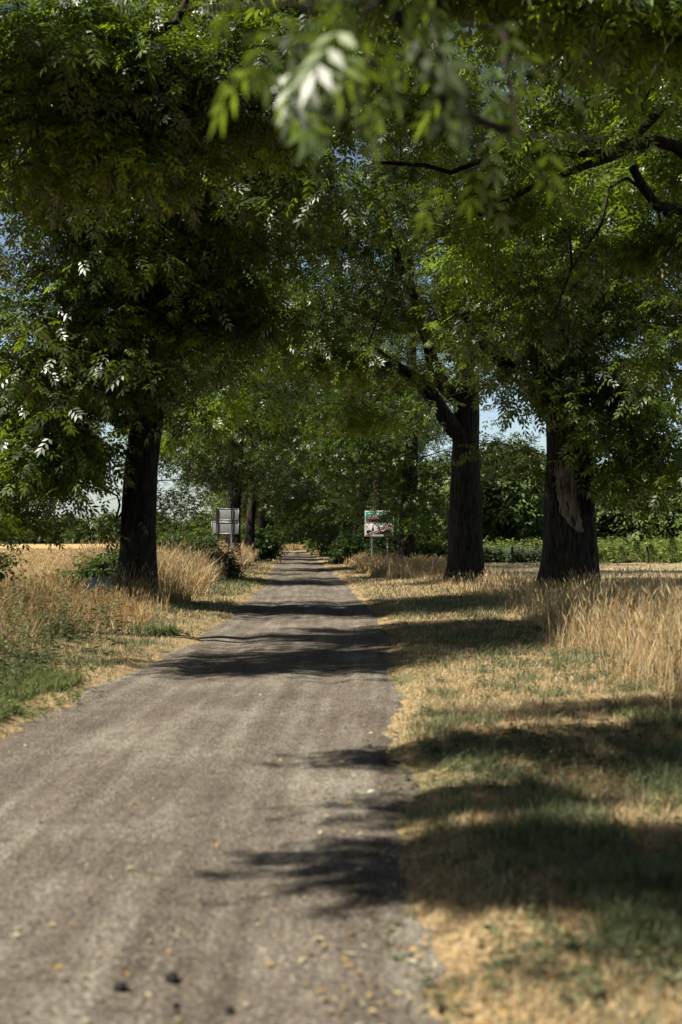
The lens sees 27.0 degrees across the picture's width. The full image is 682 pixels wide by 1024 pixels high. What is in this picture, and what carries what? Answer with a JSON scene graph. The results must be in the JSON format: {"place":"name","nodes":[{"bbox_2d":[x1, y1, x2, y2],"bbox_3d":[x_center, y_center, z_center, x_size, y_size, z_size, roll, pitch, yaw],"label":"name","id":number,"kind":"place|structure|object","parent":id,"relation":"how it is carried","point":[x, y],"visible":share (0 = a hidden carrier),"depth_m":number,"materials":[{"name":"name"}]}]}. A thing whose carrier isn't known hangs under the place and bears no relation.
{"place":"outdoors","nodes":[
{"label":"outdoors","id":0,"kind":"place"},
{"bbox_2d":[0,549,221,661],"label":"tall dry grass","id":1,"kind":"structure","parent":0,"point":[171,588],"depth_m":25.28,"materials":[{"name":"beige plant"}]},
{"bbox_2d":[0,544,282,588],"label":"wheat field","id":2,"kind":"structure","parent":0,"point":[42,546],"depth_m":190.76,"materials":[{"name":"beige plant"}]},
{"bbox_2d":[19,520,56,544],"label":"tree","id":3,"kind":"object","parent":2,"relation":"on","point":[31,538],"visible":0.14,"depth_m":261.73,"materials":[{"name":"green plant"}]},
{"bbox_2d":[0,547,118,591],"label":"wheat","id":4,"kind":"object","parent":2,"relation":"on","point":[44,562],"visible":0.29,"depth_m":54.79,"materials":[{"name":"beige plant"}]},
{"bbox_2d":[50,529,258,589],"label":"tall dry grass","id":5,"kind":"structure","parent":0,"point":[247,558],"depth_m":42.02,"materials":[{"name":"beige plant"}]},
{"bbox_2d":[0,551,457,1023],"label":"road","id":6,"kind":"structure","parent":0,"point":[232,867],"depth_m":7.28,"materials":[{"name":"grey gravel"}]},
{"bbox_2d":[113,981,126,991],"bbox_3d":[-0.743,1.599,4.790,0.052,0.033,0.042,0,-1,8],"label":"road stone","id":7,"kind":"object","parent":6,"relation":"on","point":[120,986],"visible":1,"depth_m":4.78,"materials":[{"name":"grey stone"}]},
{"bbox_2d":[172,1002,179,1007],"bbox_3d":[-0.542,1.624,4.681,0.023,0.019,0.030,-1,-1,41],"label":"road stone","id":8,"kind":"object","parent":6,"relation":"on","point":[176,1005],"visible":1,"depth_m":4.67,"materials":[{"name":"grey stone"}]},
{"bbox_2d":[225,1005,233,1013],"bbox_3d":[-0.361,1.612,4.605,0.031,0.026,0.041,0,-1,-1],"label":"road stone","id":9,"kind":"object","parent":6,"relation":"on","point":[229,1009],"visible":1,"depth_m":4.59,"materials":[{"name":"grey stone"}]},
{"bbox_2d":[2,619,681,1023],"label":"fallen leaves","id":10,"kind":"object","parent":6,"relation":"on","point":[418,955],"visible":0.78,"depth_m":5.33,"materials":[{"name":"plant"}]},
{"bbox_2d":[184,542,325,550],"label":"tall dry grass","id":11,"kind":"structure","parent":0,"point":[289,547],"depth_m":187.32,"materials":[{"name":"beige plant"}]},
{"bbox_2d":[0,550,681,1023],"bbox_3d":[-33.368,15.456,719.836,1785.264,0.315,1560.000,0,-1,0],"label":"ground","id":12,"kind":"structure","parent":0,"point":[410,868],"depth_m":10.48,"materials":[{"name":"beige plant"}]},
{"bbox_2d":[0,541,29,595],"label":"bush","id":13,"kind":"object","parent":12,"relation":"on","point":[4,567],"visible":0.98,"depth_m":20.05,"materials":[{"name":"green plant"}]},
{"bbox_2d":[15,520,63,543],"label":"hedgerow bush","id":14,"kind":"object","parent":12,"relation":"on","point":[40,542],"visible":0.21,"depth_m":307.39,"materials":[{"name":"green plant"}]},
{"bbox_2d":[0,661,88,721],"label":"verge grass","id":15,"kind":"structure","parent":12,"relation":"on","point":[52,684],"depth_m":13.85,"materials":[{"name":"green plant"}]},
{"bbox_2d":[52,514,85,543],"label":"hedgerow bush","id":16,"kind":"object","parent":12,"relation":"on","point":[62,528],"visible":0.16,"depth_m":309.35,"materials":[{"name":"green plant"}]},
{"bbox_2d":[0,562,138,696],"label":"weeds","id":17,"kind":"object","parent":12,"relation":"on","point":[14,654],"visible":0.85,"depth_m":17.48,"materials":[{"name":"plant"}]},
{"bbox_2d":[62,523,107,543],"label":"hedgerow bush","id":18,"kind":"object","parent":12,"relation":"on","point":[76,541],"visible":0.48,"depth_m":301.23,"materials":[{"name":"green plant"}]},
{"bbox_2d":[53,541,119,588],"bbox_3d":[-6.155,1.480,36.497,2.555,1.584,1.732,0,-1,0],"label":"elder bush","id":19,"kind":"object","parent":12,"relation":"on","point":[92,568],"visible":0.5,"depth_m":36.20,"materials":[{"name":"green plant"}]},
{"bbox_2d":[86,577,112,595],"bbox_3d":[-5.130,1.701,30.279,0.542,0.634,0.439,0,-1,-23],"label":"stone block","id":20,"kind":"object","parent":12,"relation":"on","point":[93,581],"depth_m":30.11,"materials":[{"name":"stone"}]},
{"bbox_2d":[90,510,120,543],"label":"hedgerow bush","id":21,"kind":"object","parent":12,"relation":"on","point":[115,529],"visible":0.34,"depth_m":304.31,"materials":[{"name":"green plant"}]},
{"bbox_2d":[27,511,206,522],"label":"woods","id":22,"kind":"object","parent":12,"relation":"on","point":[82,518],"visible":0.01,"depth_m":433.55,"materials":[{"name":"green plant"}]},
{"bbox_2d":[0,577,275,722],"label":"weeds","id":23,"kind":"object","parent":12,"relation":"on","point":[147,629],"visible":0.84,"depth_m":14.63,"materials":[{"name":"plant"}]},
{"bbox_2d":[156,510,182,541],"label":"hedgerow bush","id":24,"kind":"object","parent":12,"relation":"on","point":[169,524],"visible":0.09,"depth_m":302.02,"materials":[{"name":"green plant"}]},
{"bbox_2d":[0,237,346,533],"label":"ash tree","id":25,"kind":"object","parent":12,"relation":"on","point":[231,474],"visible":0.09,"depth_m":49.10,"materials":[{"name":"green plant"}]},
{"bbox_2d":[170,520,202,539],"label":"hedgerow bush","id":26,"kind":"object","parent":12,"relation":"on","point":[182,527],"visible":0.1,"depth_m":306.49,"materials":[{"name":"green plant"}]},
{"bbox_2d":[156,528,229,558],"bbox_3d":[-7.074,1.794,62.062,4.623,2.215,3.038,0,-1,0],"label":"bush","id":27,"kind":"object","parent":12,"relation":"on","point":[209,543],"visible":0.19,"depth_m":61.72,"materials":[{"name":"green plant"}]},
{"bbox_2d":[184,510,215,538],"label":"hedgerow bush","id":28,"kind":"object","parent":12,"relation":"on","point":[204,524],"visible":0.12,"depth_m":308.79,"materials":[{"name":"green plant"}]},
{"bbox_2d":[201,520,225,542],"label":"hedgerow bush","id":29,"kind":"object","parent":12,"relation":"on","point":[218,535],"visible":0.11,"depth_m":300.56,"materials":[{"name":"green plant"}]},
{"bbox_2d":[0,0,432,250],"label":"ash tree","id":30,"kind":"object","parent":12,"relation":"on","point":[120,107],"visible":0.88,"depth_m":19.23,"materials":[{"name":"green plant"}]},
{"bbox_2d":[0,0,442,596],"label":"ash tree","id":31,"kind":"object","parent":12,"relation":"on","point":[70,380],"visible":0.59,"depth_m":28.61,"materials":[{"name":"green plant"}]},
{"bbox_2d":[211,508,238,554],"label":"road sign","id":32,"kind":"object","parent":12,"relation":"on","point":[226,521],"visible":0.84,"depth_m":65.59,"materials":[{"name":"metal"}]},
{"bbox_2d":[203,546,246,579],"bbox_3d":[-4.366,2.052,50.962,2.100,1.708,1.798,0,-1,0],"label":"bush","id":33,"kind":"object","parent":12,"relation":"on","point":[233,571],"visible":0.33,"depth_m":50.73,"materials":[{"name":"green plant"}]},
{"bbox_2d":[159,384,307,544],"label":"ash tree","id":34,"kind":"object","parent":12,"relation":"on","point":[212,519],"visible":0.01,"depth_m":124.43,"materials":[{"name":"green plant"}]},
{"bbox_2d":[204,457,279,538],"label":"ash tree","id":35,"kind":"object","parent":12,"relation":"on","point":[241,524],"depth_m":163.09,"materials":[{"name":"green plant"}]},
{"bbox_2d":[110,225,374,561],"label":"ash tree","id":36,"kind":"object","parent":12,"relation":"on","point":[231,491],"visible":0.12,"depth_m":68.62,"materials":[{"name":"green plant"}]},
{"bbox_2d":[224,520,284,561],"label":"bush","id":37,"kind":"object","parent":12,"relation":"on","point":[265,552],"visible":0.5,"depth_m":96.60,"materials":[{"name":"green plant"}]},
{"bbox_2d":[203,389,306,546],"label":"ash tree","id":38,"kind":"object","parent":12,"relation":"on","point":[274,520],"depth_m":138.55,"materials":[{"name":"green plant"}]},
{"bbox_2d":[176,384,344,539],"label":"ash tree","id":39,"kind":"object","parent":12,"relation":"on","point":[262,523],"depth_m":106.59,"materials":[{"name":"green plant"}]},
{"bbox_2d":[241,521,287,558],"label":"bush","id":40,"kind":"object","parent":12,"relation":"on","point":[278,535],"visible":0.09,"depth_m":114.98,"materials":[{"name":"green plant"}]},
{"bbox_2d":[163,273,366,562],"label":"ash tree","id":41,"kind":"object","parent":12,"relation":"on","point":[279,512],"visible":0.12,"depth_m":88.03,"materials":[{"name":"green plant"}]},
{"bbox_2d":[279,525,314,544],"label":"bush","id":42,"kind":"object","parent":12,"relation":"on","point":[290,537],"visible":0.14,"depth_m":212.14,"materials":[{"name":"green plant"}]},
{"bbox_2d":[295,519,340,555],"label":"tree","id":43,"kind":"object","parent":12,"relation":"on","point":[320,550],"visible":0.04,"depth_m":127.24,"materials":[{"name":"green plant"}]},
{"bbox_2d":[0,0,681,407],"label":"ash tree","id":44,"kind":"object","parent":12,"relation":"on","point":[652,248],"visible":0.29,"depth_m":22.46,"materials":[{"name":"green plant"}]},
{"bbox_2d":[327,527,364,557],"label":"bush","id":45,"kind":"object","parent":12,"relation":"on","point":[346,534],"visible":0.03,"depth_m":109.77,"materials":[{"name":"green plant"}]},
{"bbox_2d":[326,519,369,563],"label":"bush","id":46,"kind":"object","parent":12,"relation":"on","point":[356,543],"visible":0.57,"depth_m":83.48,"materials":[{"name":"green plant"}]},
{"bbox_2d":[271,315,433,545],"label":"ash tree","id":47,"kind":"object","parent":12,"relation":"on","point":[345,526],"visible":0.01,"depth_m":120.33,"materials":[{"name":"green plant"}]},
{"bbox_2d":[270,332,448,540],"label":"ash tree","id":48,"kind":"object","parent":12,"relation":"on","point":[359,496],"visible":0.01,"depth_m":99.80,"materials":[{"name":"green plant"}]},
{"bbox_2d":[255,227,490,554],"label":"ash tree","id":49,"kind":"object","parent":12,"relation":"on","point":[351,509],"visible":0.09,"depth_m":78.10,"materials":[{"name":"green plant"}]},
{"bbox_2d":[365,510,393,558],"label":"town sign","id":50,"kind":"object","parent":12,"relation":"on","point":[371,529],"visible":0.66,"depth_m":65.67,"materials":[{"name":"metal"}]},
{"bbox_2d":[331,460,428,543],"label":"background tree","id":51,"kind":"object","parent":12,"relation":"on","point":[366,495],"visible":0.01,"depth_m":120.26,"materials":[{"name":"green plant"}]},
{"bbox_2d":[183,0,605,238],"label":"ash tree","id":52,"kind":"object","parent":12,"relation":"on","point":[325,55],"visible":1,"depth_m":3.71,"materials":[{"name":"green plant"}]},
{"bbox_2d":[342,547,447,579],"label":"tall dry grass","id":53,"kind":"structure","parent":12,"relation":"on","point":[392,566],"depth_m":54.11,"materials":[{"name":"beige plant"}]},
{"bbox_2d":[252,145,545,560],"bbox_3d":[2.451,-6.747,61.419,13.670,19.096,15.242,1,-2,-43],"label":"ash tree","id":54,"kind":"object","parent":12,"relation":"on","point":[409,511],"visible":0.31,"depth_m":60.12,"materials":[{"name":"green plant"}]},
{"bbox_2d":[365,523,447,562],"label":"bush","id":55,"kind":"object","parent":12,"relation":"on","point":[432,549],"visible":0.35,"depth_m":71.95,"materials":[{"name":"green plant"}]},
{"bbox_2d":[192,30,627,581],"bbox_3d":[2.280,-6.351,44.368,15.956,17.579,10.676,1,-1,-41],"label":"ash tree","id":56,"kind":"object","parent":12,"relation":"on","point":[339,364],"visible":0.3,"depth_m":43.37,"materials":[{"name":"green plant"}]},
{"bbox_2d":[395,453,450,540],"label":"background tree","id":57,"kind":"object","parent":12,"relation":"on","point":[441,525],"visible":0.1,"depth_m":114.49,"materials":[{"name":"green plant"}]},
{"bbox_2d":[244,0,681,121],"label":"ash tree","id":58,"kind":"object","parent":12,"relation":"on","point":[628,38],"visible":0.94,"depth_m":12.17,"materials":[{"name":"green plant"}]},
{"bbox_2d":[430,445,517,545],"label":"background tree","id":59,"kind":"object","parent":12,"relation":"on","point":[445,535],"depth_m":107.62,"materials":[{"name":"green plant"}]},
{"bbox_2d":[496,548,504,560],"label":"young spruce","id":60,"kind":"object","parent":12,"relation":"on","point":[500,551],"visible":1,"depth_m":89.61,"materials":[{"name":"green plant"}]},
{"bbox_2d":[339,620,681,1019],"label":"weeds","id":61,"kind":"object","parent":12,"relation":"on","point":[590,973],"visible":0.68,"depth_m":7.31,"materials":[{"name":"plant"}]},
{"bbox_2d":[483,545,541,562],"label":"undergrowth","id":62,"kind":"object","parent":12,"relation":"on","point":[527,555],"visible":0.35,"depth_m":89.64,"materials":[{"name":"green plant"}]},
{"bbox_2d":[511,546,513,563],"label":"fence post","id":63,"kind":"object","parent":12,"relation":"on","point":[512,555],"visible":0.81,"depth_m":87.51,"materials":[{"name":"brown wood"}]},
{"bbox_2d":[480,432,545,547],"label":"background tree","id":64,"kind":"object","parent":12,"relation":"on","point":[509,519],"visible":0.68,"depth_m":102.14,"materials":[{"name":"green plant"}]},
{"bbox_2d":[533,542,541,555],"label":"young spruce","id":65,"kind":"object","parent":12,"relation":"on","point":[537,545],"visible":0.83,"depth_m":90.12,"materials":[{"name":"green plant"}]},
{"bbox_2d":[396,54,681,595],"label":"ash tree","id":66,"kind":"object","parent":12,"relation":"on","point":[562,396],"visible":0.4,"depth_m":32.84,"materials":[{"name":"green plant"}]},
{"bbox_2d":[418,536,681,563],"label":"undergrowth","id":67,"kind":"object","parent":12,"relation":"on","point":[611,548],"visible":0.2,"depth_m":92.86,"materials":[{"name":"green plant"}]},
{"bbox_2d":[601,550,608,562],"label":"young spruce","id":68,"kind":"object","parent":12,"relation":"on","point":[604,554],"visible":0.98,"depth_m":89.26,"materials":[{"name":"green plant"}]},
{"bbox_2d":[595,463,621,540],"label":"background tree","id":69,"kind":"object","parent":12,"relation":"on","point":[598,524],"visible":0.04,"depth_m":123.00,"materials":[{"name":"green plant"}]},
{"bbox_2d":[616,546,625,562],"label":"young spruce","id":70,"kind":"object","parent":12,"relation":"on","point":[621,551],"visible":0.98,"depth_m":89.66,"materials":[{"name":"green plant"}]},
{"bbox_2d":[595,464,674,546],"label":"background tree","id":71,"kind":"object","parent":12,"relation":"on","point":[614,528],"visible":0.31,"depth_m":121.85,"materials":[{"name":"green plant"}]},
{"bbox_2d":[628,539,644,562],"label":"young spruce","id":72,"kind":"object","parent":12,"relation":"on","point":[635,549],"visible":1,"depth_m":89.48,"materials":[{"name":"green plant"}]},
{"bbox_2d":[646,546,648,563],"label":"fence post","id":73,"kind":"object","parent":12,"relation":"on","point":[647,557],"visible":0.88,"depth_m":87.52,"materials":[{"name":"brown wood"}]},
{"bbox_2d":[643,543,658,561],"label":"young spruce","id":74,"kind":"object","parent":12,"relation":"on","point":[650,546],"visible":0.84,"depth_m":89.73,"materials":[{"name":"green plant"}]},
{"bbox_2d":[633,468,681,546],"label":"background tree","id":75,"kind":"object","parent":12,"relation":"on","point":[673,520],"visible":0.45,"depth_m":120.29,"materials":[{"name":"green plant"}]},
{"bbox_2d":[665,537,679,562],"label":"young spruce","id":76,"kind":"object","parent":12,"relation":"on","point":[672,544],"visible":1,"depth_m":89.51,"materials":[{"name":"green plant"}]},
{"bbox_2d":[0,0,681,521],"label":"sky","id":77,"kind":"structure","parent":0,"point":[494,415],"materials":[{"name":"blue"}]},
{"bbox_2d":[407,555,681,731],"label":"tall dry grass","id":78,"kind":"structure","parent":0,"point":[645,625],"depth_m":18.96,"materials":[{"name":"beige plant"}]},
{"bbox_2d":[484,562,681,597],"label":"stubble field","id":79,"kind":"structure","parent":0,"point":[605,568],"depth_m":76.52,"materials":[{"name":"beige plant"}]}
]}

